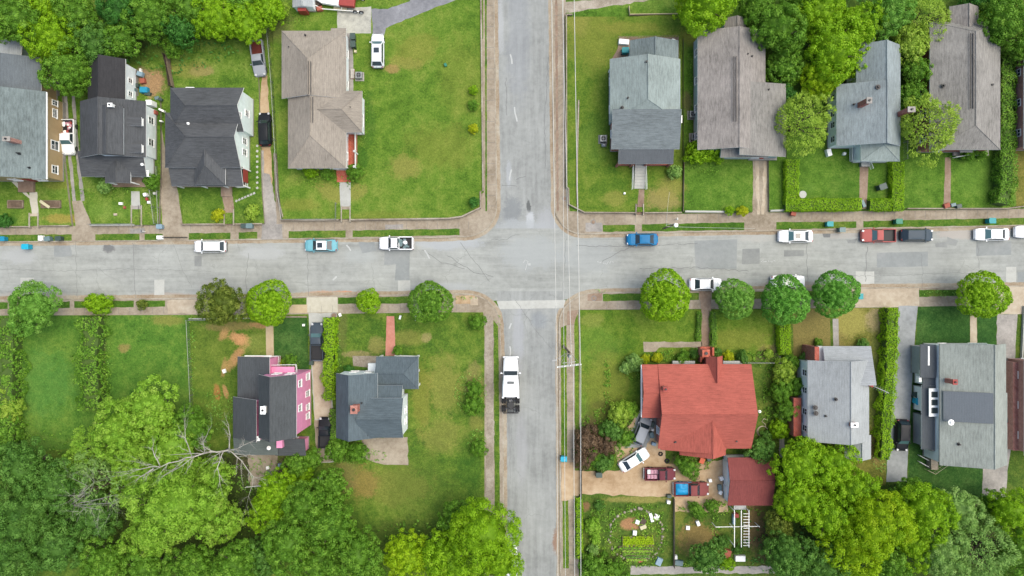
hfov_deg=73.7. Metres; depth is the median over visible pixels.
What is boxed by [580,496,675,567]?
lawn
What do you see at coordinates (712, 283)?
parked car
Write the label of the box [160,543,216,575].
tree
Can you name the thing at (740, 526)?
clothes line
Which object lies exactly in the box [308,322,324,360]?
pickup truck
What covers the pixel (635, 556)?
raised bed
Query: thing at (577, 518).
hedge
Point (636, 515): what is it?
garden plants
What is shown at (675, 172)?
shrub
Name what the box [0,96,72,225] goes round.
lawn
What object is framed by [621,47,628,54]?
wheelie bin
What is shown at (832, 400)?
house
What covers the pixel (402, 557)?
tree
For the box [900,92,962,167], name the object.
tree
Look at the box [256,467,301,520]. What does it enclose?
tree
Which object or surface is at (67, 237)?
verge
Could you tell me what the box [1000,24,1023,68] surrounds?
tree
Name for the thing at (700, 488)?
pickup truck
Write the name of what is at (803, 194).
garden table
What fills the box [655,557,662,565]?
panel
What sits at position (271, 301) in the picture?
tree
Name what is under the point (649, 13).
retaining wall
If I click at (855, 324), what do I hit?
lawn
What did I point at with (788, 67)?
tree
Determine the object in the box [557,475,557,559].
power line
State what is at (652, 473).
crates
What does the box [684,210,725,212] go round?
retaining wall
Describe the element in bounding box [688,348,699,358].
shrub
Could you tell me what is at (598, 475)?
wheelie bin
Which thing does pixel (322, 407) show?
driveway
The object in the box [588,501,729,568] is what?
garden plants
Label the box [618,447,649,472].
parked car
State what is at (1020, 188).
lawn
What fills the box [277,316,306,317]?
retaining wall
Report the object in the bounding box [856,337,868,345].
shrub
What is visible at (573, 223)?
pavement
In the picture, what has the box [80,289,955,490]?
weeds
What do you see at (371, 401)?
house
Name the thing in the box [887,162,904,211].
hedge
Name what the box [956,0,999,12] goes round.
tree
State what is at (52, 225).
retaining wall
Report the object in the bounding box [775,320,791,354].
hedge
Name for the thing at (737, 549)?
shrub
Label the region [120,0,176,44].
tree
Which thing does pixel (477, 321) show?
shrub
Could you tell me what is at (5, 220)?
shrub
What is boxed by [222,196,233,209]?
path
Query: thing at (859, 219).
path
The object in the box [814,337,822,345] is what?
shrub
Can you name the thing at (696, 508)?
shrub
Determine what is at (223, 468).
tree
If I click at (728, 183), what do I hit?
lawn
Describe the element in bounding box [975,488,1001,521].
tree
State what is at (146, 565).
tree
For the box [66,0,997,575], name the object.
leaf scatter
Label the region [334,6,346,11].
board
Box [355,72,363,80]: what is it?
air conditioner
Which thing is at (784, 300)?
tree
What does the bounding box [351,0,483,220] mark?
retaining wall
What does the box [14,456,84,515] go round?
tree
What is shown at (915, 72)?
tree
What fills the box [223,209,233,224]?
steps
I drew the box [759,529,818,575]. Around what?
tree
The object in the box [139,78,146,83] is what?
tub
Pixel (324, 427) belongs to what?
pickup truck
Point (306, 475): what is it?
shrub
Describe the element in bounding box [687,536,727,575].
tree
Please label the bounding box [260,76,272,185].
driveway
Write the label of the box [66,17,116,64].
tree
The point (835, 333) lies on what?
path
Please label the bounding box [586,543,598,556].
shrub
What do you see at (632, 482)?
driveway
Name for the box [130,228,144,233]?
pavement
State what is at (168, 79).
fence
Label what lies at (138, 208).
steps
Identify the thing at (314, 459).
shrub
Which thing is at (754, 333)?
lawn
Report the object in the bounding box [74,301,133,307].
verge
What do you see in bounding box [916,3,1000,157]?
house
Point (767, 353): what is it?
shrub
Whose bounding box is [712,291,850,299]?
verge
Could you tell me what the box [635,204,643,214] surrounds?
steps
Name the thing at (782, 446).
path
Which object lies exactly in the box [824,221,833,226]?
wheelie bin
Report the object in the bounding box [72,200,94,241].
driveway
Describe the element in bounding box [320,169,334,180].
shrub
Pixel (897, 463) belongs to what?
driveway
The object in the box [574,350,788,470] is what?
weeds
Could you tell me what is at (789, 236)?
parked car
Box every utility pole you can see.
[552,345,579,367]
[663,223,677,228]
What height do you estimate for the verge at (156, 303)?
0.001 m
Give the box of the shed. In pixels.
[292,0,315,14]
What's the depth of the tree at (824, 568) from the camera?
95.20 m
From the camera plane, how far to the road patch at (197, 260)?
101.59 m
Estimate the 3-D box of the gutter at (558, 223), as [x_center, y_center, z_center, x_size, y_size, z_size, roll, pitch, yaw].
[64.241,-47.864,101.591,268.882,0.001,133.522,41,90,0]
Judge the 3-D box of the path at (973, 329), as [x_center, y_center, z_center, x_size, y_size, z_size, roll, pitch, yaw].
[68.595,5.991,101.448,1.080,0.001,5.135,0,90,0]
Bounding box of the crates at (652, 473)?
[647,469,657,478]
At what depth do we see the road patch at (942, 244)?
101.59 m
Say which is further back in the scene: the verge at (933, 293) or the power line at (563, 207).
the verge at (933, 293)
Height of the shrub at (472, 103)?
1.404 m
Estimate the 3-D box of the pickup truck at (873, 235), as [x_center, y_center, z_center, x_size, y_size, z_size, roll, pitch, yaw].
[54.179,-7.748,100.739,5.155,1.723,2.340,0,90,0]
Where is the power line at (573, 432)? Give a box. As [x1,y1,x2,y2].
[573,365,574,575]
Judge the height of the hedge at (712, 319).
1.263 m
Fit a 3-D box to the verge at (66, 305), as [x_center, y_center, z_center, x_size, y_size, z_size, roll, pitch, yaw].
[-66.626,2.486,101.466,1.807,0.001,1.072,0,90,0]
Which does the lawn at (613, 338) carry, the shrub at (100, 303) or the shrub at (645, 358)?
the shrub at (645, 358)
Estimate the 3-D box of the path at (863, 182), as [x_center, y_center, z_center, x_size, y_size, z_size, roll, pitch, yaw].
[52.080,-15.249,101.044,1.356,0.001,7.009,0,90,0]
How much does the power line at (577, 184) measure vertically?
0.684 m
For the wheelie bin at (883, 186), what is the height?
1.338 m
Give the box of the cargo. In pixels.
[61,121,71,132]
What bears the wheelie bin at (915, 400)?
on the lawn at (943, 324)
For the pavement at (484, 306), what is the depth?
101.47 m
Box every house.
[0,39,65,191]
[77,54,156,186]
[165,87,253,196]
[233,355,310,455]
[281,28,364,181]
[336,355,419,441]
[609,36,681,188]
[640,347,760,458]
[693,15,785,159]
[787,344,876,460]
[827,39,915,169]
[910,343,1006,473]
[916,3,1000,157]
[1006,358,1023,451]
[1013,58,1023,150]
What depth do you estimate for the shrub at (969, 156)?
99.75 m
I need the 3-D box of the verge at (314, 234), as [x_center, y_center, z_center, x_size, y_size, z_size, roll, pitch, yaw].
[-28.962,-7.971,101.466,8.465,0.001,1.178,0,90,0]
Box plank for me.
[39,200,49,208]
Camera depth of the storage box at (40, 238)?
100.81 m
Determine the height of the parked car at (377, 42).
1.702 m
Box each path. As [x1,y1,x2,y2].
[12,182,38,213]
[131,191,139,205]
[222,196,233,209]
[266,326,273,355]
[289,305,306,312]
[339,182,350,206]
[353,356,375,367]
[385,316,394,355]
[484,314,494,498]
[630,565,776,574]
[638,189,643,204]
[643,341,701,351]
[699,291,711,346]
[779,361,784,457]
[833,319,838,345]
[857,211,862,227]
[859,167,867,208]
[943,157,950,207]
[970,314,976,342]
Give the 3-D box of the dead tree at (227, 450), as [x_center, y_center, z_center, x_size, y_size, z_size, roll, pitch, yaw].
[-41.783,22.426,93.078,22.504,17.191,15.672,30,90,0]
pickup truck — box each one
[59,119,77,154]
[249,39,267,76]
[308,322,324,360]
[317,417,331,447]
[379,235,413,250]
[643,467,675,481]
[672,481,708,497]
[860,227,895,242]
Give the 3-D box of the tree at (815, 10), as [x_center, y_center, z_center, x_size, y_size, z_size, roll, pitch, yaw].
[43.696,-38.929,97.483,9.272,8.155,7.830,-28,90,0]
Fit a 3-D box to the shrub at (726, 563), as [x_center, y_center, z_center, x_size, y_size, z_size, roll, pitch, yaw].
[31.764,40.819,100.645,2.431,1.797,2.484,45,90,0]
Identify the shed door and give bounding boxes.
[298,8,308,14]
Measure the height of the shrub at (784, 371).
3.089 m
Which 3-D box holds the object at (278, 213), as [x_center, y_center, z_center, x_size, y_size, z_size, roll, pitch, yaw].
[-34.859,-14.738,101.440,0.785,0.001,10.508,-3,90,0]
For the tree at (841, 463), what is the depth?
95.18 m
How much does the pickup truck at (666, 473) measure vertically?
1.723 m
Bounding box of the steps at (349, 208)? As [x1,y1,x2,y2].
[341,206,350,221]
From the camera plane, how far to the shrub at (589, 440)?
99.08 m
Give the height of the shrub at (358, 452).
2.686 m
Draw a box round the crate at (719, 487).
[717,484,721,490]
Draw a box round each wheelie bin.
[0,236,7,240]
[21,244,32,249]
[44,236,52,241]
[55,236,63,240]
[156,224,163,228]
[246,223,253,228]
[350,33,355,40]
[350,41,356,48]
[560,455,566,461]
[595,471,601,477]
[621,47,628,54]
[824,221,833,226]
[836,227,845,231]
[874,182,887,190]
[893,219,902,223]
[911,398,917,404]
[984,218,995,223]
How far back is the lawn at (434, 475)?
101.46 m
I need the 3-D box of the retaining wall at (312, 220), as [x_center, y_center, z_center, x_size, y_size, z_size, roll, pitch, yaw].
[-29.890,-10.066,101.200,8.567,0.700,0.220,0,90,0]
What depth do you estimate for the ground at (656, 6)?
101.46 m
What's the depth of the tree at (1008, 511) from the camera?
95.54 m
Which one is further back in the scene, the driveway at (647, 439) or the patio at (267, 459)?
the patio at (267, 459)
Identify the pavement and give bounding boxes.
[0,0,495,239]
[0,294,502,575]
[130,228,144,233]
[385,224,402,228]
[456,295,474,303]
[470,298,477,304]
[553,0,1023,232]
[560,287,996,575]
[567,310,577,324]
[586,223,601,231]
[588,293,601,300]
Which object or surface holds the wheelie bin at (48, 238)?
on the verge at (67, 237)
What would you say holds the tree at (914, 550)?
on the lawn at (685, 539)
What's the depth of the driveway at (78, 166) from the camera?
101.45 m
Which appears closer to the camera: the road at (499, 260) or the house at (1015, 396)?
the house at (1015, 396)
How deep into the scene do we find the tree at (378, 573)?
95.57 m
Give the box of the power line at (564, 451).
[564,378,565,575]
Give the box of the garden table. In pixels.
[799,191,806,197]
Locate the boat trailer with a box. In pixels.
[315,0,364,13]
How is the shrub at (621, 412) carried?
on the lawn at (613, 338)
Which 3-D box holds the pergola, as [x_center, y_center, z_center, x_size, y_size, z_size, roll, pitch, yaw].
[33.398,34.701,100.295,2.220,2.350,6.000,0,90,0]
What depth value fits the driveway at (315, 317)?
101.45 m
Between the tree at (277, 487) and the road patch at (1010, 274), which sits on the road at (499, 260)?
the road patch at (1010, 274)
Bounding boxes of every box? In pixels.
[38,236,44,240]
[649,431,654,437]
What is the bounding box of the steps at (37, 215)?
[28,213,40,227]
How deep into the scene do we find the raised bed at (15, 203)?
100.83 m
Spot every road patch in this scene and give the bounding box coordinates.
[20,278,33,286]
[54,245,71,256]
[104,245,111,250]
[154,280,163,294]
[194,256,201,265]
[359,242,375,252]
[384,250,409,264]
[395,260,409,279]
[398,280,409,290]
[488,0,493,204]
[694,239,736,268]
[742,248,759,263]
[784,250,803,256]
[846,238,856,242]
[856,271,873,283]
[877,252,927,266]
[935,242,946,247]
[947,237,957,245]
[976,241,1010,255]
[1006,267,1015,282]
[1018,272,1023,281]
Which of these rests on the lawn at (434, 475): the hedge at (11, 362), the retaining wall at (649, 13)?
the hedge at (11, 362)
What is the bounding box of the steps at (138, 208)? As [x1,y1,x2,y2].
[131,205,143,226]
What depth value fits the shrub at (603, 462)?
99.73 m
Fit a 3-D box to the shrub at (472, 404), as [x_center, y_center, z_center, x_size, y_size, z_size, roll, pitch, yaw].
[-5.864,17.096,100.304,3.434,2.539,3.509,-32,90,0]
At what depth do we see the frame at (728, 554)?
100.71 m
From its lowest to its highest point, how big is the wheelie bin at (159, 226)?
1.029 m
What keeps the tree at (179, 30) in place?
on the lawn at (157, 84)
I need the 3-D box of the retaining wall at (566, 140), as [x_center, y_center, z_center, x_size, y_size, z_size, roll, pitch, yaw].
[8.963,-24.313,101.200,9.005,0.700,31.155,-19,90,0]
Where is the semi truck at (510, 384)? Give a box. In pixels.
[500,356,520,412]
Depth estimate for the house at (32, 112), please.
95.97 m
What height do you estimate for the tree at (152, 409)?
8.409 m
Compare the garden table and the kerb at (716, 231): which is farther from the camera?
the kerb at (716, 231)
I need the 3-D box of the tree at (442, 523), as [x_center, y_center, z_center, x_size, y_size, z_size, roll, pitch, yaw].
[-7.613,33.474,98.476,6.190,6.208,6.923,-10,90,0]
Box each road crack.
[544,57,548,164]
[576,243,696,247]
[640,267,746,270]
[852,272,968,275]
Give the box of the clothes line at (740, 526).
[711,522,759,526]
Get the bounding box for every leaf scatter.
[0,429,445,572]
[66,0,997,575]
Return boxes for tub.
[136,71,144,77]
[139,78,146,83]
[699,458,704,463]
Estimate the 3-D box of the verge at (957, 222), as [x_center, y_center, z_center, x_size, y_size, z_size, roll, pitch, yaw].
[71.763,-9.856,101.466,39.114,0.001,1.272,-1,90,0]
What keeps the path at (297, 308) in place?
on the pavement at (484, 306)
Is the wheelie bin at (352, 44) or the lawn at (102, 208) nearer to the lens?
the wheelie bin at (352, 44)
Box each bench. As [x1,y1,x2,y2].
[734,554,744,561]
[824,149,831,156]
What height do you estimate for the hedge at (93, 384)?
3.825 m
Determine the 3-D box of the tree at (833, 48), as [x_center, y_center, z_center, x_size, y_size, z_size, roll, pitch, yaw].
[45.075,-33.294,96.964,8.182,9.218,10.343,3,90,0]
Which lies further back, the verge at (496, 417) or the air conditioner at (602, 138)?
the verge at (496, 417)
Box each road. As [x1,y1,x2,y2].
[0,226,1023,300]
[495,0,558,227]
[497,291,565,575]
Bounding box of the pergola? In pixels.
[729,506,749,546]
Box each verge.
[0,234,71,240]
[0,302,7,308]
[58,301,69,307]
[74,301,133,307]
[95,234,139,239]
[144,300,164,306]
[145,234,162,239]
[189,233,229,239]
[239,232,256,238]
[289,230,345,237]
[291,298,306,304]
[338,296,409,303]
[353,228,459,236]
[485,0,486,210]
[493,320,499,514]
[555,0,558,210]
[561,326,566,456]
[562,500,568,567]
[574,314,578,469]
[603,225,634,231]
[603,293,698,300]
[642,222,743,231]
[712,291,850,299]
[776,221,855,229]
[863,218,1023,227]
[919,290,956,296]
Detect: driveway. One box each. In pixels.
[64,96,75,200]
[72,96,83,200]
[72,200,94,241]
[161,133,187,240]
[165,298,288,314]
[167,300,196,313]
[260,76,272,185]
[261,150,282,239]
[263,173,279,225]
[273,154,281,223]
[307,297,337,312]
[309,313,332,462]
[312,358,331,418]
[314,420,330,462]
[337,6,370,32]
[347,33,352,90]
[371,0,453,34]
[561,460,727,511]
[565,0,646,12]
[615,410,665,472]
[625,411,655,447]
[744,160,775,230]
[755,160,759,213]
[761,160,767,213]
[852,288,918,307]
[886,306,917,481]
[982,314,1017,497]
[996,285,1023,313]
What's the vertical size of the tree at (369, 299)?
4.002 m
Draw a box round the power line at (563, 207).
[563,107,563,308]
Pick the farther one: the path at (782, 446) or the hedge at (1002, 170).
the path at (782, 446)
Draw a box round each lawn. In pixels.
[0,0,482,225]
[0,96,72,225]
[0,312,483,575]
[0,315,95,450]
[84,96,161,224]
[103,315,190,415]
[168,40,264,223]
[273,0,483,218]
[274,318,308,368]
[565,14,681,211]
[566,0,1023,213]
[579,307,1023,575]
[580,310,701,469]
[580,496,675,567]
[683,35,752,211]
[712,310,780,359]
[768,157,785,210]
[785,38,903,210]
[792,308,830,356]
[832,308,885,485]
[903,0,1015,208]
[908,306,969,482]
[927,462,982,506]
[977,306,996,344]
[1016,3,1023,205]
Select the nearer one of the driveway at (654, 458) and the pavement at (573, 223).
the driveway at (654, 458)
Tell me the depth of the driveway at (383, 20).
101.04 m
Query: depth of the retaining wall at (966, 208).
100.85 m
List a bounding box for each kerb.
[0,0,496,241]
[0,293,503,524]
[552,0,1023,234]
[559,286,1023,575]
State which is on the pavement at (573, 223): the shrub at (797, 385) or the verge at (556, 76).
the verge at (556, 76)
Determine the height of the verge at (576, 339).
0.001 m
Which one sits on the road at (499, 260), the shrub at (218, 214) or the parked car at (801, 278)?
the parked car at (801, 278)
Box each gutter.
[0,0,500,245]
[0,290,507,575]
[548,0,1013,237]
[555,282,1023,575]
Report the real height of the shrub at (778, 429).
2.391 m
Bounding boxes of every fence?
[149,190,155,223]
[155,166,160,223]
[161,52,172,87]
[164,51,174,87]
[185,320,192,413]
[266,27,281,219]
[673,498,674,568]
[683,162,684,210]
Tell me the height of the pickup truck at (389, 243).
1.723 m
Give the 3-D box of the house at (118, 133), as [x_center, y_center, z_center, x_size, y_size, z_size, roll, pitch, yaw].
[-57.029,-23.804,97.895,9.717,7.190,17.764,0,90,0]
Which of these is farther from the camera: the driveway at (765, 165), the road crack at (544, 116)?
the road crack at (544, 116)
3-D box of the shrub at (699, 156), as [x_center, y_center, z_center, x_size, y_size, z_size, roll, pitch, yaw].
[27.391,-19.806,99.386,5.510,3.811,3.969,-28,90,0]
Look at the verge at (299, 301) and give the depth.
101.47 m
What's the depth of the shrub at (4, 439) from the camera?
99.43 m
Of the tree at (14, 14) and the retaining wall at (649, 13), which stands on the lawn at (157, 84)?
the tree at (14, 14)
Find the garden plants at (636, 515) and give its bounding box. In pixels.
[588,503,768,567]
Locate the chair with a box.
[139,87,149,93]
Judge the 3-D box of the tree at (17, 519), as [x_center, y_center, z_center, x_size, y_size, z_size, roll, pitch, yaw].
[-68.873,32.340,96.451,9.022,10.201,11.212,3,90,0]
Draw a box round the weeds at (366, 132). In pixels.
[11,10,992,227]
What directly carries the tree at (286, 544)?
on the lawn at (434, 475)
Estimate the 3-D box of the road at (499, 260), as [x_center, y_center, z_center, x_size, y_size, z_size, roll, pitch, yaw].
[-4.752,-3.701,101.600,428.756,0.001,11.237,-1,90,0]
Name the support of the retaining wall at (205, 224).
on the pavement at (480, 220)
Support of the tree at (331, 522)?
on the lawn at (434, 475)
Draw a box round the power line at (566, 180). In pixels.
[562,0,571,364]
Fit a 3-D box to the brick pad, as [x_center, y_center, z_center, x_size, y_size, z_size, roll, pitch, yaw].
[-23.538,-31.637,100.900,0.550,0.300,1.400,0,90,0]
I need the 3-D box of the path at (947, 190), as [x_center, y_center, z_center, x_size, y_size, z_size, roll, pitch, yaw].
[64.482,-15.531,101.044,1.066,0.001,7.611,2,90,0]
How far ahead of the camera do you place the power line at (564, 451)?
93.69 m
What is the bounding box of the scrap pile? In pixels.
[399,239,408,248]
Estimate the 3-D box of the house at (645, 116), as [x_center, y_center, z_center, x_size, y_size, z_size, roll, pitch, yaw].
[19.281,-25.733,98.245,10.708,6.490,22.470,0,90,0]
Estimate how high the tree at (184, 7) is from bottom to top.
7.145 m
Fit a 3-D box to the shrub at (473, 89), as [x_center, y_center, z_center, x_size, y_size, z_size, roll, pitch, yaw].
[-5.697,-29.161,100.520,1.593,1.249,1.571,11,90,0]
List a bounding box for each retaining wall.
[39,225,68,226]
[90,224,135,225]
[181,223,222,224]
[234,223,262,224]
[273,153,282,216]
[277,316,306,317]
[281,219,339,220]
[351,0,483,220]
[566,14,635,213]
[576,100,578,194]
[579,330,579,470]
[628,6,677,15]
[644,212,681,213]
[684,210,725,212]
[769,209,783,211]
[907,206,1023,208]
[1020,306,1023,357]
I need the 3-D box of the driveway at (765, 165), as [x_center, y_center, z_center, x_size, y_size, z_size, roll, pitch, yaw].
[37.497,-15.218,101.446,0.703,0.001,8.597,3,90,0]
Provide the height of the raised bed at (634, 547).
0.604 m
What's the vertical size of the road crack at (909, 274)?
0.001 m
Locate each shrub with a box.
[0,213,13,227]
[0,398,26,422]
[0,426,25,444]
[81,293,114,314]
[96,178,113,193]
[136,299,147,310]
[142,173,160,190]
[210,208,224,222]
[244,204,259,220]
[281,354,297,368]
[295,465,314,483]
[302,169,318,178]
[302,445,323,469]
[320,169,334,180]
[324,438,348,463]
[343,364,355,371]
[345,163,365,182]
[346,440,369,463]
[392,345,401,355]
[462,393,484,415]
[466,378,484,398]
[467,314,487,329]
[468,85,477,95]
[468,99,479,110]
[468,123,477,134]
[468,197,479,208]
[469,438,488,458]
[573,424,601,458]
[573,448,594,470]
[577,551,612,575]
[584,447,600,464]
[584,516,600,537]
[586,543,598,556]
[589,535,600,544]
[592,453,614,473]
[593,499,604,510]
[595,433,616,457]
[598,419,624,441]
[604,558,629,575]
[608,399,631,428]
[616,427,635,447]
[619,361,632,374]
[622,401,639,419]
[625,352,643,371]
[641,353,649,363]
[651,352,662,362]
[666,164,682,180]
[673,454,700,481]
[676,348,689,363]
[682,140,720,164]
[687,501,707,521]
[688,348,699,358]
[703,499,719,515]
[709,151,723,164]
[714,347,721,356]
[714,534,729,548]
[720,556,735,570]
[722,349,733,360]
[724,206,735,215]
[733,544,742,554]
[736,205,748,216]
[736,349,747,363]
[758,430,772,441]
[763,348,773,357]
[767,377,792,403]
[768,417,789,439]
[772,357,797,383]
[773,398,800,423]
[783,354,799,369]
[785,377,803,396]
[799,351,805,359]
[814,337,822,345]
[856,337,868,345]
[924,481,938,497]
[960,150,978,161]
[977,150,987,157]
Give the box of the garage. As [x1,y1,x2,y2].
[723,454,774,505]
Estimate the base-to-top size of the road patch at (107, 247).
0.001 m
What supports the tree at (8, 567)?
on the lawn at (434, 475)
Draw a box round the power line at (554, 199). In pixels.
[551,0,556,363]
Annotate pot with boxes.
[942,203,950,208]
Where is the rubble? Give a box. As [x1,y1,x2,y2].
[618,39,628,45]
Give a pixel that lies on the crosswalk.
(536, 304)
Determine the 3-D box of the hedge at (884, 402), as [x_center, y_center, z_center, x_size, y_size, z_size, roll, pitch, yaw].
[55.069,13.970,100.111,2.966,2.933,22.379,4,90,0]
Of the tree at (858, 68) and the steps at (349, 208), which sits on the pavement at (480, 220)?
the steps at (349, 208)
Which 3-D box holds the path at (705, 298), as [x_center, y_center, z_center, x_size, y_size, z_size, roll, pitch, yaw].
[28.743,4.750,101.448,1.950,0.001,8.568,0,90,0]
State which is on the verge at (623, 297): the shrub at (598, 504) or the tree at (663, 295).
the tree at (663, 295)
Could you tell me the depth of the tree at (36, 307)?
95.55 m
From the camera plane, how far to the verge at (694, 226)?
101.47 m
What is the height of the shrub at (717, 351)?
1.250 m
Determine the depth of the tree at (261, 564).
95.80 m
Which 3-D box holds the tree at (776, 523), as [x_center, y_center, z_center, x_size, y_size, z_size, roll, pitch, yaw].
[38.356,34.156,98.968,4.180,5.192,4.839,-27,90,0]
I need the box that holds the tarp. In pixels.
[676,482,689,494]
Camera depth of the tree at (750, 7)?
96.67 m
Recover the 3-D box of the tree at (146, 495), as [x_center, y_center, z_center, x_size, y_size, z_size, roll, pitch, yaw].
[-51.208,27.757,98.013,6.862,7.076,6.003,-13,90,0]
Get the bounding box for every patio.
[248,455,277,486]
[362,437,407,464]
[612,37,677,58]
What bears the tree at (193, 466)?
on the lawn at (434, 475)
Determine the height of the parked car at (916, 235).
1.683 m
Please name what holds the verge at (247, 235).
on the pavement at (480, 220)
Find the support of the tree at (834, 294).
on the verge at (757, 295)
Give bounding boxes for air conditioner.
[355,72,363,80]
[598,135,606,143]
[687,111,694,119]
[689,133,693,141]
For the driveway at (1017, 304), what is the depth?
101.46 m
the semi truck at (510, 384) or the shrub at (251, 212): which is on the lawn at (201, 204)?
the shrub at (251, 212)
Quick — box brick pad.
[351,69,354,78]
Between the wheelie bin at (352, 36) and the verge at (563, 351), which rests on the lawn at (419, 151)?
the wheelie bin at (352, 36)
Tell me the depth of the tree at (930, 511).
94.72 m
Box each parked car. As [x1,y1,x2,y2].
[194,239,226,253]
[256,112,272,146]
[305,238,337,252]
[369,34,384,68]
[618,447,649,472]
[626,232,657,246]
[631,417,651,445]
[689,277,721,291]
[770,274,804,287]
[777,229,812,243]
[893,419,910,450]
[899,228,932,242]
[973,227,1009,241]
[1013,226,1023,237]
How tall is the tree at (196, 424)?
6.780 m
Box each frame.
[675,559,682,565]
[724,548,731,558]
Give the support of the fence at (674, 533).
on the lawn at (626, 524)
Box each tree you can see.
[0,0,47,46]
[0,436,52,493]
[0,482,51,561]
[0,538,38,575]
[6,279,63,337]
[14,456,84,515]
[16,510,89,572]
[17,14,79,64]
[26,0,64,21]
[37,35,91,98]
[50,0,102,38]
[56,469,139,527]
[58,490,122,539]
[59,448,94,483]
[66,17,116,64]
[70,424,109,474]
[72,461,138,516]
[73,59,91,93]
[73,443,114,495]
[77,533,127,575]
[90,396,145,461]
[90,410,282,520]
[94,0,136,33]
[95,19,145,56]
[104,429,156,469]
[110,455,149,498]
[116,373,179,441]
[116,513,179,557]
[116,543,168,575]
[118,466,223,547]
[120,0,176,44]
[124,463,167,497]
[143,421,194,473]
[158,0,206,25]
[158,451,206,484]
[159,9,202,52]
[159,35,184,59]
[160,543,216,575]
[170,402,213,449]
[185,474,234,539]
[190,0,245,41]
[193,277,251,325]
[194,456,236,495]
[202,500,247,547]
[204,537,259,575]
[221,1,267,45]
[222,0,253,17]
[244,491,284,533]
[245,278,291,326]
[246,536,280,575]
[249,0,286,30]
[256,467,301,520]
[260,513,312,575]
[278,1,291,20]
[280,452,309,478]
[280,478,327,537]
[292,539,343,575]
[304,491,360,557]
[314,467,352,502]
[323,524,384,575]
[347,553,387,575]
[356,288,380,313]
[383,528,432,575]
[406,280,453,322]
[418,526,476,575]
[436,499,477,534]
[447,495,523,575]
[477,540,524,575]
[639,268,691,321]
[672,0,706,28]
[676,0,739,37]
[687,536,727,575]
[714,278,754,319]
[737,0,775,28]
[743,2,808,57]
[743,437,776,464]
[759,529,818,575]
[761,274,811,325]
[763,508,793,541]
[765,41,808,86]
[766,436,832,490]
[772,476,831,522]
[773,79,798,103]
[773,90,836,156]
[779,0,811,12]
[793,0,845,39]
[796,60,847,99]
[798,490,860,544]
[799,538,851,575]
[803,13,863,85]
[812,269,860,317]
[813,443,862,489]
[815,530,884,575]
[823,467,882,510]
[836,0,888,49]
[837,43,870,82]
[837,489,918,562]
[866,546,915,575]
[870,0,917,40]
[888,476,927,503]
[891,22,930,67]
[897,527,938,574]
[898,481,961,544]
[900,54,933,88]
[900,82,928,110]
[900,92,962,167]
[904,0,951,41]
[916,526,971,575]
[939,485,995,537]
[953,524,1023,575]
[955,270,1013,318]
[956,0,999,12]
[975,0,1023,52]
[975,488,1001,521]
[986,486,1023,543]
[990,527,1023,575]
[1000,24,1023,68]
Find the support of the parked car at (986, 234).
on the road at (499, 260)
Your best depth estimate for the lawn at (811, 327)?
101.46 m
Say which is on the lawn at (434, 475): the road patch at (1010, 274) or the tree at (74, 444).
the tree at (74, 444)
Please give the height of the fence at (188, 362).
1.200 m
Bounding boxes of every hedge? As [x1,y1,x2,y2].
[0,317,31,442]
[71,316,113,410]
[319,317,339,400]
[328,408,335,440]
[573,495,583,558]
[694,311,702,340]
[708,311,717,346]
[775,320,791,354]
[781,159,799,204]
[783,197,861,212]
[867,197,892,212]
[870,307,900,459]
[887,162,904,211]
[987,53,1018,206]
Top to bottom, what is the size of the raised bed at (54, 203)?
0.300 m
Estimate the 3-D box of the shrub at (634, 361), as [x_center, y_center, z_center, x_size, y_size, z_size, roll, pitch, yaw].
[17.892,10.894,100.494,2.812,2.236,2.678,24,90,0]
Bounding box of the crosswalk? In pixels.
[497,300,565,308]
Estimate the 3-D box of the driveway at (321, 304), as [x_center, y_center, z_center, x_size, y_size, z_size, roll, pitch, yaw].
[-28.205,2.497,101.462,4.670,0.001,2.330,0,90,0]
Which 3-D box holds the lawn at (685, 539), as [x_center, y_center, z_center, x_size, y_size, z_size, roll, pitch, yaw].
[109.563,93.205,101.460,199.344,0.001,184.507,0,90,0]
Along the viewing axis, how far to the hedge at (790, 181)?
100.03 m
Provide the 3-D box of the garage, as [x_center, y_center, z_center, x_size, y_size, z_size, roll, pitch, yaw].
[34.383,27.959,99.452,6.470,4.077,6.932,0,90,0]
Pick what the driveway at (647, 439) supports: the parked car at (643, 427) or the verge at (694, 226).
the parked car at (643, 427)
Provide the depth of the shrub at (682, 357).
100.24 m
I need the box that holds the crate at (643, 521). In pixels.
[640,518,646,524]
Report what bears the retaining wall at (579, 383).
on the lawn at (613, 338)
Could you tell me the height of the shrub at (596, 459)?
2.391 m
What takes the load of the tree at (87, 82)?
on the lawn at (157, 84)
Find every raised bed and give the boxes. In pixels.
[7,200,23,207]
[41,200,60,207]
[618,546,653,549]
[621,549,652,552]
[622,535,653,546]
[622,552,649,555]
[625,555,649,558]
[625,558,646,561]
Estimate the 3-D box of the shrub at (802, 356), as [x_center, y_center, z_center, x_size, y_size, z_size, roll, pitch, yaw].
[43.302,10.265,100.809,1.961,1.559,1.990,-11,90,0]
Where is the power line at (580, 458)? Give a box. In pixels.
[580,365,580,552]
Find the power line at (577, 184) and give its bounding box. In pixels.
[574,0,580,364]
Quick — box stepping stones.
[235,145,258,201]
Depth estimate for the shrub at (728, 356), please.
100.62 m
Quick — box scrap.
[316,6,322,11]
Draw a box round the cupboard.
[145,100,156,107]

